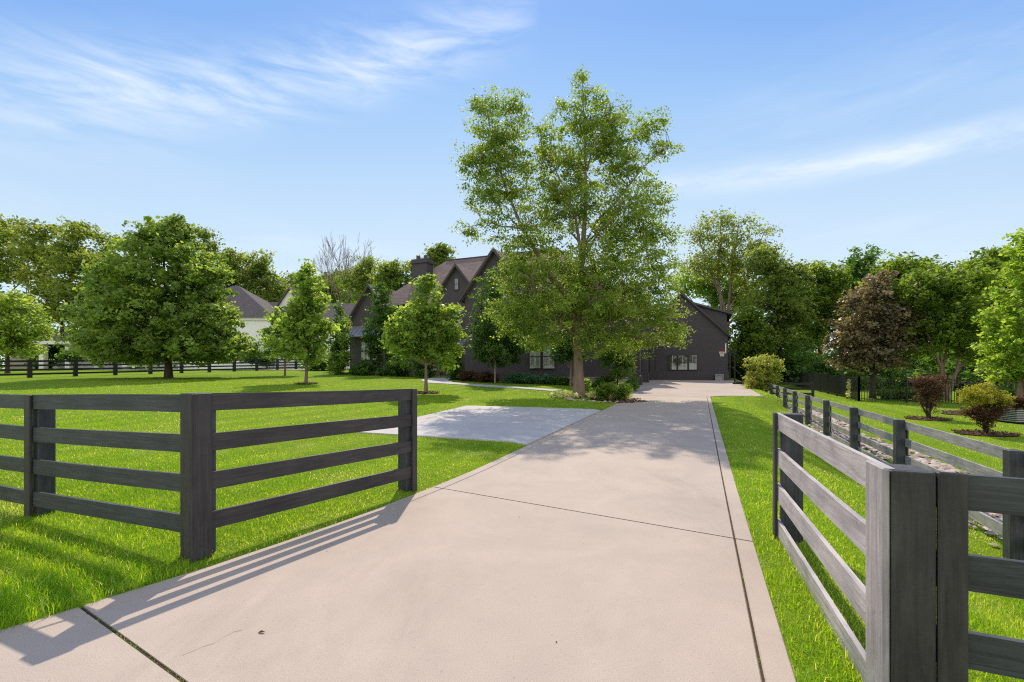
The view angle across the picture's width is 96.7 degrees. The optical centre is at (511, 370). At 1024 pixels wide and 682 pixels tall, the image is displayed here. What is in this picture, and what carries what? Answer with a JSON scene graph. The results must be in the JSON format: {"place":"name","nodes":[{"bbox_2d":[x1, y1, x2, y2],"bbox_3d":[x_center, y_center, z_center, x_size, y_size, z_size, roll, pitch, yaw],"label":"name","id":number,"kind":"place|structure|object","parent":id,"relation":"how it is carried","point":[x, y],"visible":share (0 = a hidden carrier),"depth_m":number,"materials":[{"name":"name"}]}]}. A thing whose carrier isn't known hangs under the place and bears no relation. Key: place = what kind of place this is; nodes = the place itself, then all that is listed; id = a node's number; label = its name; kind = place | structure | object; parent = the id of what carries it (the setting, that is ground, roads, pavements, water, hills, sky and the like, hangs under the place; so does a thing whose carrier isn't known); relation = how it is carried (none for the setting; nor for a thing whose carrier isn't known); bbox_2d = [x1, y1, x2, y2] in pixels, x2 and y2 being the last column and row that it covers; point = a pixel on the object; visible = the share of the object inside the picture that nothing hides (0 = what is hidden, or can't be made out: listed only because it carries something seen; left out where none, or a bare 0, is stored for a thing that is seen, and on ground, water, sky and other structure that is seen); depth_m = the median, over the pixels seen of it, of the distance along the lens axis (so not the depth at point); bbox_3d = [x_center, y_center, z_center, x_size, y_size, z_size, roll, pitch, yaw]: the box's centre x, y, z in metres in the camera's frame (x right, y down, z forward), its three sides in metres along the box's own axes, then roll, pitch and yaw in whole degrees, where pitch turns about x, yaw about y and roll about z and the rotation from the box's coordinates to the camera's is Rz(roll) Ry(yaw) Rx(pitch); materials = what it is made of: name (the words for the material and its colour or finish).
{"place":"outdoors","nodes":[
{"label":"outdoors","id":0,"kind":"place"},
{"bbox_2d":[97,369,320,369],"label":"neighbour drive","id":1,"kind":"structure","parent":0,"point":[186,369],"depth_m":55.80,"materials":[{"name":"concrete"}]},
{"bbox_2d":[0,395,796,681],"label":"driveway","id":2,"kind":"structure","parent":0,"point":[445,582],"depth_m":3.27,"materials":[{"name":"concrete"}]},
{"bbox_2d":[420,378,562,391],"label":"garden path","id":3,"kind":"structure","parent":0,"point":[438,380],"depth_m":28.66,"materials":[{"name":"concrete"}]},
{"bbox_2d":[0,369,1023,681],"bbox_3d":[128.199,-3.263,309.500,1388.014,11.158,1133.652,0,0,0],"label":"ground","id":4,"kind":"structure","parent":0,"point":[764,405],"depth_m":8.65,"materials":[{"name":"green plant"}]},
{"bbox_2d":[0,213,39,306],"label":"tree","id":5,"kind":"object","parent":4,"relation":"on","point":[4,233],"visible":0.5,"depth_m":75.31,"materials":[{"name":"green plant"}]},
{"bbox_2d":[0,289,61,372],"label":"tree","id":6,"kind":"object","parent":4,"relation":"on","point":[19,331],"visible":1,"depth_m":43.66,"materials":[{"name":"green plant"}]},
{"bbox_2d":[10,332,69,368],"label":"tan house","id":7,"kind":"structure","parent":4,"relation":"on","point":[22,363],"depth_m":78.00,"materials":[{"name":"stone"}]},
{"bbox_2d":[0,218,80,337],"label":"tree","id":8,"kind":"object","parent":4,"relation":"on","point":[34,251],"visible":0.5,"depth_m":72.77,"materials":[{"name":"green plant"}]},
{"bbox_2d":[20,335,64,368],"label":"garden shrub","id":9,"kind":"object","parent":4,"relation":"on","point":[53,350],"visible":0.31,"depth_m":60.04,"materials":[{"name":"green plant"}]},
{"bbox_2d":[54,349,82,363],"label":"garden shrub","id":10,"kind":"object","parent":4,"relation":"on","point":[62,356],"visible":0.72,"depth_m":54.41,"materials":[{"name":"green plant"}]},
{"bbox_2d":[34,215,106,340],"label":"tree","id":11,"kind":"object","parent":4,"relation":"on","point":[62,287],"visible":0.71,"depth_m":66.88,"materials":[{"name":"green plant"}]},
{"bbox_2d":[68,226,125,323],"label":"tree","id":12,"kind":"object","parent":4,"relation":"on","point":[104,235],"visible":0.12,"depth_m":77.38,"materials":[{"name":"green plant"}]},
{"bbox_2d":[0,392,215,562],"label":"board fence","id":13,"kind":"object","parent":4,"relation":"on","point":[40,434],"visible":0.8,"depth_m":4.29,"materials":[{"name":"black wood"}]},
{"bbox_2d":[0,359,303,377],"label":"board fence","id":14,"kind":"object","parent":4,"relation":"on","point":[75,369],"visible":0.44,"depth_m":39.30,"materials":[{"name":"black wood"}]},
{"bbox_2d":[46,213,261,377],"bbox_3d":[-26.446,-5.554,34.108,13.869,12.538,11.328,0,0,0],"label":"maple tree","id":15,"kind":"object","parent":4,"relation":"on","point":[112,326],"visible":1,"depth_m":32.58,"materials":[{"name":"green plant"}]},
{"bbox_2d":[33,286,355,368],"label":"white house","id":16,"kind":"structure","parent":4,"relation":"on","point":[252,307],"depth_m":61.70,"materials":[{"name":"paint"}]},
{"bbox_2d":[191,224,230,288],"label":"tree","id":17,"kind":"object","parent":4,"relation":"on","point":[203,235],"visible":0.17,"depth_m":83.42,"materials":[{"name":"green plant"}]},
{"bbox_2d":[214,247,255,292],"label":"tree","id":18,"kind":"object","parent":4,"relation":"on","point":[232,255],"visible":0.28,"depth_m":90.90,"materials":[{"name":"green plant"}]},
{"bbox_2d":[240,351,280,367],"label":"garden shrub","id":19,"kind":"object","parent":4,"relation":"on","point":[259,355],"visible":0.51,"depth_m":56.17,"materials":[{"name":"green plant"}]},
{"bbox_2d":[230,248,294,301],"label":"tree","id":20,"kind":"object","parent":4,"relation":"on","point":[258,274],"visible":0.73,"depth_m":89.03,"materials":[{"name":"green plant"}]},
{"bbox_2d":[256,306,294,375],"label":"young tree","id":21,"kind":"object","parent":4,"relation":"on","point":[267,330],"visible":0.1,"depth_m":38.81,"materials":[{"name":"green plant"}]},
{"bbox_2d":[274,271,324,300],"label":"tree","id":22,"kind":"object","parent":4,"relation":"on","point":[291,281],"visible":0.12,"depth_m":108.90,"materials":[{"name":"green plant"}]},
{"bbox_2d":[192,389,416,562],"bbox_3d":[-2.035,1.019,4.960,0.210,1.661,2.671,0,0,31],"label":"board fence","id":23,"kind":"object","parent":4,"relation":"on","point":[206,480],"visible":0.85,"depth_m":4.49,"materials":[{"name":"black wood"}]},
{"bbox_2d":[298,355,349,370],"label":"garden shrub","id":24,"kind":"object","parent":4,"relation":"on","point":[322,366],"visible":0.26,"depth_m":52.70,"materials":[{"name":"green plant"}]},
{"bbox_2d":[314,274,357,303],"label":"tree","id":25,"kind":"object","parent":4,"relation":"on","point":[333,298],"visible":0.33,"depth_m":113.81,"materials":[{"name":"green plant"}]},
{"bbox_2d":[324,300,354,371],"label":"columnar tree","id":26,"kind":"object","parent":4,"relation":"on","point":[334,349],"visible":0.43,"depth_m":42.65,"materials":[{"name":"green plant"}]},
{"bbox_2d":[325,316,354,374],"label":"foundation shrub","id":27,"kind":"object","parent":4,"relation":"on","point":[336,367],"visible":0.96,"depth_m":41.78,"materials":[{"name":"green plant"}]},
{"bbox_2d":[313,233,379,303],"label":"bare tree","id":28,"kind":"object","parent":4,"relation":"on","point":[331,280],"visible":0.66,"depth_m":105.12,"materials":[{"name":"grey plant"}]},
{"bbox_2d":[332,255,382,301],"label":"tree","id":29,"kind":"object","parent":4,"relation":"on","point":[359,272],"visible":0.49,"depth_m":98.69,"materials":[{"name":"green plant"}]},
{"bbox_2d":[345,357,379,374],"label":"foundation shrub","id":30,"kind":"object","parent":4,"relation":"on","point":[372,365],"visible":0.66,"depth_m":41.04,"materials":[{"name":"green plant"}]},
{"bbox_2d":[357,367,371,375],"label":"foundation shrub","id":31,"kind":"object","parent":4,"relation":"on","point":[364,371],"visible":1,"depth_m":40.31,"materials":[{"name":"green plant"}]},
{"bbox_2d":[358,281,401,367],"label":"hornbeam tree","id":32,"kind":"object","parent":4,"relation":"on","point":[378,320],"visible":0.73,"depth_m":41.59,"materials":[{"name":"green plant"}]},
{"bbox_2d":[363,258,411,290],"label":"tree","id":33,"kind":"object","parent":4,"relation":"on","point":[392,276],"visible":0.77,"depth_m":90.91,"materials":[{"name":"green plant"}]},
{"bbox_2d":[380,356,414,376],"bbox_3d":[-9.982,-0.416,39.869,3.381,1.905,3.420,0,0,0],"label":"foundation shrub","id":34,"kind":"object","parent":4,"relation":"on","point":[395,371],"visible":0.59,"depth_m":39.47,"materials":[{"name":"green plant"}]},
{"bbox_2d":[388,359,412,370],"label":"foundation shrub","id":35,"kind":"object","parent":4,"relation":"on","point":[406,366],"visible":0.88,"depth_m":38.65,"materials":[{"name":"green plant"}]},
{"bbox_2d":[409,359,438,377],"bbox_3d":[-7.285,-0.506,37.918,2.518,2.330,2.486,0,0,-26],"label":"foundation shrub","id":36,"kind":"object","parent":4,"relation":"on","point":[420,372],"visible":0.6,"depth_m":37.58,"materials":[{"name":"green plant"}]},
{"bbox_2d":[422,242,458,268],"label":"tree","id":37,"kind":"object","parent":4,"relation":"on","point":[439,253],"visible":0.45,"depth_m":82.95,"materials":[{"name":"green plant"}]},
{"bbox_2d":[445,357,465,379],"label":"foundation shrub","id":38,"kind":"object","parent":4,"relation":"on","point":[453,374],"visible":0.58,"depth_m":35.10,"materials":[{"name":"green plant"}]},
{"bbox_2d":[458,369,479,380],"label":"foundation shrub","id":39,"kind":"object","parent":4,"relation":"on","point":[463,375],"visible":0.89,"depth_m":33.60,"materials":[{"name":"brown plant"}]},
{"bbox_2d":[0,318,949,368],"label":"treeline","id":40,"kind":"object","parent":4,"relation":"on","point":[56,330],"depth_m":135.35,"materials":[{"name":"green plant"}]},
{"bbox_2d":[356,406,600,444],"bbox_3d":[-0.238,1.471,13.567,4.707,0.382,7.820,0,0,18],"label":"parking pad","id":41,"kind":"object","parent":4,"relation":"on","point":[524,425],"visible":0.77,"depth_m":12.39,"materials":[{"name":"concrete"}]},
{"bbox_2d":[473,369,498,381],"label":"foundation shrub","id":42,"kind":"object","parent":4,"relation":"on","point":[486,376],"visible":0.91,"depth_m":32.79,"materials":[{"name":"brown plant"}]},
{"bbox_2d":[460,269,527,382],"bbox_3d":[-1.096,-3.055,32.241,4.418,8.163,4.075,0,0,-34],"label":"hornbeam tree","id":43,"kind":"object","parent":4,"relation":"on","point":[485,345],"visible":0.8,"depth_m":31.67,"materials":[{"name":"green plant"}]},
{"bbox_2d":[500,372,530,383],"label":"foundation shrub","id":44,"kind":"object","parent":4,"relation":"on","point":[516,378],"visible":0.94,"depth_m":32.20,"materials":[{"name":"green plant"}]},
{"bbox_2d":[347,248,732,384],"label":"brick house","id":45,"kind":"structure","parent":4,"relation":"on","point":[699,357],"depth_m":45.54,"materials":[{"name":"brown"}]},
{"bbox_2d":[360,342,370,359],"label":"window","id":46,"kind":"structure","parent":45,"relation":"in","point":[364,346],"depth_m":46.88,"materials":[{"name":"grey glass"}]},
{"bbox_2d":[529,344,541,368],"bbox_3d":[1.823,-1.120,36.007,1.050,1.960,0.088,0,0,22],"label":"window","id":47,"kind":"structure","parent":45,"relation":"in","point":[535,358],"depth_m":35.99,"materials":[{"name":"grey glass"}]},
{"bbox_2d":[542,344,554,368],"bbox_3d":[2.876,-1.120,35.571,1.050,1.960,0.088,0,0,22],"label":"window","id":48,"kind":"structure","parent":45,"relation":"in","point":[547,363],"depth_m":35.62,"materials":[{"name":"grey glass"}]},
{"bbox_2d":[668,355,676,369],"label":"window","id":49,"kind":"structure","parent":45,"relation":"in","point":[672,359],"depth_m":47.20,"materials":[{"name":"grey glass"}]},
{"bbox_2d":[678,355,687,369],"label":"window","id":50,"kind":"structure","parent":45,"relation":"in","point":[682,359],"depth_m":46.81,"materials":[{"name":"grey glass"}]},
{"bbox_2d":[688,354,696,369],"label":"window","id":51,"kind":"structure","parent":45,"relation":"in","point":[692,359],"depth_m":46.47,"materials":[{"name":"grey glass"}]},
{"bbox_2d":[524,373,555,383],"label":"foundation shrub","id":52,"kind":"object","parent":4,"relation":"on","point":[542,379],"visible":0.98,"depth_m":32.03,"materials":[{"name":"green plant"}]},
{"bbox_2d":[553,375,569,384],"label":"foundation shrub","id":53,"kind":"object","parent":4,"relation":"on","point":[560,380],"visible":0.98,"depth_m":31.90,"materials":[{"name":"green plant"}]},
{"bbox_2d":[547,302,592,385],"bbox_3d":[4.025,-1.861,31.472,3.338,6.126,3.090,0,0,0],"label":"hornbeam tree","id":54,"kind":"object","parent":4,"relation":"on","point":[564,354],"visible":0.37,"depth_m":31.11,"materials":[{"name":"green plant"}]},
{"bbox_2d":[448,64,696,395],"bbox_3d":[3.025,-6.678,22.603,11.146,16.168,7.349,0,0,27],"label":"birch tree","id":55,"kind":"object","parent":4,"relation":"on","point":[584,284],"visible":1,"depth_m":21.95,"materials":[{"name":"green plant"}]},
{"bbox_2d":[584,378,592,391],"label":"leafy shrub","id":56,"kind":"object","parent":4,"relation":"on","point":[587,384],"visible":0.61,"depth_m":25.34,"materials":[{"name":"green plant"}]},
{"bbox_2d":[590,375,618,388],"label":"leafy shrub","id":57,"kind":"object","parent":4,"relation":"on","point":[598,380],"visible":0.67,"depth_m":29.21,"materials":[{"name":"green plant"}]},
{"bbox_2d":[597,332,640,385],"bbox_3d":[6.904,-0.639,29.513,2.734,4.205,2.576,0,0,44],"label":"shrub","id":58,"kind":"object","parent":4,"relation":"on","point":[626,363],"visible":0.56,"depth_m":29.18,"materials":[{"name":"green plant"}]},
{"bbox_2d":[619,377,639,391],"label":"leafy shrub","id":59,"kind":"object","parent":4,"relation":"on","point":[634,382],"visible":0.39,"depth_m":28.24,"materials":[{"name":"green plant"}]},
{"bbox_2d":[629,380,762,397],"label":"forecourt","id":60,"kind":"structure","parent":4,"relation":"on","point":[714,388],"depth_m":30.17,"materials":[{"name":"concrete"}]},
{"bbox_2d":[719,343,749,383],"bbox_3d":[18.338,-0.596,37.481,2.402,3.335,1.100,0,0,22],"label":"basketball hoop","id":61,"kind":"object","parent":60,"relation":"on","point":[736,382],"visible":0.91,"depth_m":37.44,"materials":[{"name":"black plastic"}]},
{"bbox_2d":[664,257,761,323],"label":"tree","id":62,"kind":"object","parent":4,"relation":"on","point":[709,293],"visible":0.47,"depth_m":64.97,"materials":[{"name":"green plant"}]},
{"bbox_2d":[670,205,797,331],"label":"tree","id":63,"kind":"object","parent":4,"relation":"on","point":[721,252],"visible":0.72,"depth_m":59.49,"materials":[{"name":"green plant"}]},
{"bbox_2d":[728,304,788,372],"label":"woodland tree","id":64,"kind":"object","parent":4,"relation":"on","point":[752,336],"visible":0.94,"depth_m":49.41,"materials":[{"name":"green plant"}]},
{"bbox_2d":[741,353,785,390],"bbox_3d":[16.884,0.144,30.510,2.961,2.646,2.503,0,0,0],"label":"yellow shrub","id":65,"kind":"object","parent":4,"relation":"on","point":[771,368],"visible":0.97,"depth_m":30.14,"materials":[{"name":"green plant"}]},
{"bbox_2d":[728,244,821,378],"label":"woodland tree","id":66,"kind":"object","parent":4,"relation":"on","point":[780,299],"visible":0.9,"depth_m":51.09,"materials":[{"name":"green plant"}]},
{"bbox_2d":[770,382,813,396],"bbox_3d":[19.263,1.435,31.326,2.620,1.312,0.173,0,0,22],"label":"board fence","id":67,"kind":"object","parent":4,"relation":"on","point":[811,388],"visible":0.6,"depth_m":31.10,"materials":[{"name":"black wood"}]},
{"bbox_2d":[785,277,829,357],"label":"woodland tree","id":68,"kind":"object","parent":4,"relation":"on","point":[802,332],"visible":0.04,"depth_m":64.61,"materials":[{"name":"green plant"}]},
{"bbox_2d":[787,259,860,353],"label":"woodland tree","id":69,"kind":"object","parent":4,"relation":"on","point":[827,293],"visible":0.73,"depth_m":54.93,"materials":[{"name":"green plant"}]},
{"bbox_2d":[773,412,894,681],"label":"board fence","id":70,"kind":"object","parent":4,"relation":"on","point":[868,537],"visible":0.9,"depth_m":2.61,"materials":[{"name":"grey wood"}]},
{"bbox_2d":[831,242,889,334],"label":"woodland tree","id":71,"kind":"object","parent":4,"relation":"on","point":[855,263],"visible":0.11,"depth_m":59.21,"materials":[{"name":"green plant"}]},
{"bbox_2d":[727,327,1023,390],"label":"undergrowth","id":72,"kind":"object","parent":4,"relation":"on","point":[809,363],"visible":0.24,"depth_m":42.61,"materials":[{"name":"green plant"}]},
{"bbox_2d":[815,269,943,398],"bbox_3d":[24.391,-2.394,30.553,7.151,8.780,5.468,0,0,0],"label":"purple maple tree","id":73,"kind":"object","parent":4,"relation":"on","point":[874,328],"visible":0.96,"depth_m":29.82,"materials":[{"name":"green plant"}]},
{"bbox_2d":[873,387,910,399],"bbox_3d":[24.677,1.462,29.062,2.667,0.878,1.922,0,0,0],"label":"hedge","id":74,"kind":"object","parent":4,"relation":"on","point":[899,394],"visible":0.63,"depth_m":28.98,"materials":[{"name":"green plant"}]},
{"bbox_2d":[782,404,1002,545],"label":"river stones","id":75,"kind":"object","parent":4,"relation":"on","point":[939,465],"visible":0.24,"depth_m":11.33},
{"bbox_2d":[765,382,1023,559],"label":"board fence","id":76,"kind":"object","parent":4,"relation":"on","point":[1010,529],"visible":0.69,"depth_m":8.14,"materials":[{"name":"grey wood"}]},
{"bbox_2d":[853,251,941,312],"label":"woodland tree","id":77,"kind":"object","parent":4,"relation":"on","point":[900,264],"visible":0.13,"depth_m":50.70,"materials":[{"name":"green plant"}]},
{"bbox_2d":[783,371,1015,403],"bbox_3d":[27.758,1.084,38.670,12.943,2.154,32.117,0,0,0],"label":"metal fence","id":78,"kind":"object","parent":4,"relation":"on","point":[830,384],"visible":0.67,"depth_m":29.20,"materials":[{"name":"black metal"}]},
{"bbox_2d":[845,379,850,398],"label":"fence vine","id":79,"kind":"object","parent":78,"relation":"attached to","point":[848,388],"visible":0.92,"depth_m":29.57,"materials":[{"name":"green plant"}]},
{"bbox_2d":[904,389,944,400],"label":"hedge","id":80,"kind":"object","parent":4,"relation":"on","point":[919,395],"visible":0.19,"depth_m":27.94,"materials":[{"name":"green plant"}]},
{"bbox_2d":[908,417,953,420],"bbox_3d":[17.441,2.005,19.057,1.628,0.022,1.340,0,0,0],"label":"mulch bed","id":81,"kind":"object","parent":4,"relation":"on","point":[930,419],"visible":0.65,"depth_m":18.76,"materials":[{"name":"brown wood"}]},
{"bbox_2d":[907,371,957,417],"bbox_3d":[17.666,1.065,19.168,1.615,2.232,1.211,0,0,0],"label":"barberry shrub","id":82,"kind":"object","parent":81,"relation":"on","point":[931,382],"visible":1,"depth_m":19.13,"materials":[{"name":"brown plant"}]},
{"bbox_2d":[919,254,962,350],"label":"woodland tree","id":83,"kind":"object","parent":4,"relation":"on","point":[947,266],"visible":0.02,"depth_m":56.88,"materials":[{"name":"green plant"}]},
{"bbox_2d":[878,261,1009,399],"bbox_3d":[27.801,-2.377,29.268,6.638,8.794,6.598,0,0,-41],"label":"crape myrtle tree","id":84,"kind":"object","parent":4,"relation":"on","point":[937,290],"visible":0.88,"depth_m":28.23,"materials":[{"name":"green plant"}]},
{"bbox_2d":[884,463,1023,681],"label":"board fence","id":85,"kind":"object","parent":4,"relation":"on","point":[938,572],"visible":0.89,"depth_m":1.94,"materials":[{"name":"grey wood"}]},
{"bbox_2d":[938,244,1023,385],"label":"woodland tree","id":86,"kind":"object","parent":4,"relation":"on","point":[991,258],"visible":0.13,"depth_m":45.32,"materials":[{"name":"green plant"}]},
{"bbox_2d":[957,431,1019,435],"bbox_3d":[15.651,2.071,15.032,1.721,0.021,1.271,0,0,0],"label":"mulch bed","id":87,"kind":"object","parent":4,"relation":"on","point":[985,434],"visible":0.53,"depth_m":14.81,"materials":[{"name":"brown wood"}]},
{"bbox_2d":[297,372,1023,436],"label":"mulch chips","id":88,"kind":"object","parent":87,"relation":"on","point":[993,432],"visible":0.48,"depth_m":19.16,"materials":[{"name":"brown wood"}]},
{"bbox_2d":[952,381,1017,432],"bbox_3d":[15.699,1.287,15.103,1.761,1.924,1.300,0,0,0],"label":"barberry shrub","id":89,"kind":"object","parent":87,"relation":"on","point":[981,398],"visible":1,"depth_m":14.97,"materials":[{"name":"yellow plant"}]},
{"bbox_2d":[969,227,1023,396],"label":"lime tree","id":90,"kind":"object","parent":4,"relation":"on","point":[1009,349],"visible":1,"depth_m":19.67,"materials":[{"name":"green plant"}]},
{"bbox_2d":[987,386,1023,395],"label":"shrub","id":91,"kind":"object","parent":4,"relation":"on","point":[1012,391],"visible":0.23,"depth_m":24.02,"materials":[{"name":"green plant"}]},
{"bbox_2d":[1011,393,1023,411],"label":"shrub","id":92,"kind":"object","parent":4,"relation":"on","point":[1018,399],"visible":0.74,"depth_m":16.47,"materials":[{"name":"brown plant"}]},
{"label":"mulch bed","id":93,"kind":"structure","parent":4,"relation":"on","visible":0},
{"bbox_2d":[257,258,345,382],"bbox_3d":[-13.097,-3.026,28.256,4.305,7.969,4.606,0,0,31],"label":"young tree","id":94,"kind":"object","parent":93,"relation":"on","point":[303,324],"visible":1,"depth_m":27.80,"materials":[{"name":"green plant"}]},
{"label":"mulch bed","id":95,"kind":"structure","parent":4,"relation":"on","visible":0},
{"bbox_2d":[377,272,470,392],"bbox_3d":[-4.332,-1.780,22.266,4.519,6.055,3.127,0,0,0],"label":"young tree","id":96,"kind":"object","parent":95,"relation":"on","point":[419,324],"visible":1,"depth_m":21.79,"materials":[{"name":"green plant"}]},
{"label":"mulch bed","id":97,"kind":"structure","parent":4,"relation":"on","visible":0},
{"bbox_2d":[548,389,582,397],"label":"groundcover plant","id":98,"kind":"object","parent":97,"relation":"on","point":[561,394],"visible":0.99,"depth_m":21.15,"materials":[{"name":"green plant"}]},
{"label":"mulch bed","id":99,"kind":"structure","parent":4,"relation":"on","visible":0},
{"bbox_2d":[593,381,618,399],"bbox_3d":[4.241,0.977,20.454,1.203,1.038,1.235,0,0,30],"label":"leafy shrub","id":100,"kind":"object","parent":99,"relation":"on","point":[604,391],"visible":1,"depth_m":20.21,"materials":[{"name":"green plant"}]},
{"bbox_2d":[612,381,633,400],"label":"leafy shrub","id":101,"kind":"object","parent":99,"relation":"on","point":[625,390],"visible":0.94,"depth_m":20.86,"materials":[{"name":"green plant"}]},
{"bbox_2d":[0,0,1023,368],"label":"sky","id":102,"kind":"structure","parent":0,"point":[281,126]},
{"bbox_2d":[994,398,1023,422],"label":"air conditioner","id":103,"kind":"object","parent":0,"point":[1016,417],"visible":0.27,"depth_m":17.63,"materials":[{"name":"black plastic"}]},
{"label":"hill","id":104,"kind":"structure","parent":0,"visible":0},
{"bbox_2d":[312,268,366,302],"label":"hill forest","id":105,"kind":"object","parent":104,"relation":"on","point":[337,271],"visible":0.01,"depth_m":496.77,"materials":[{"name":"green plant"}]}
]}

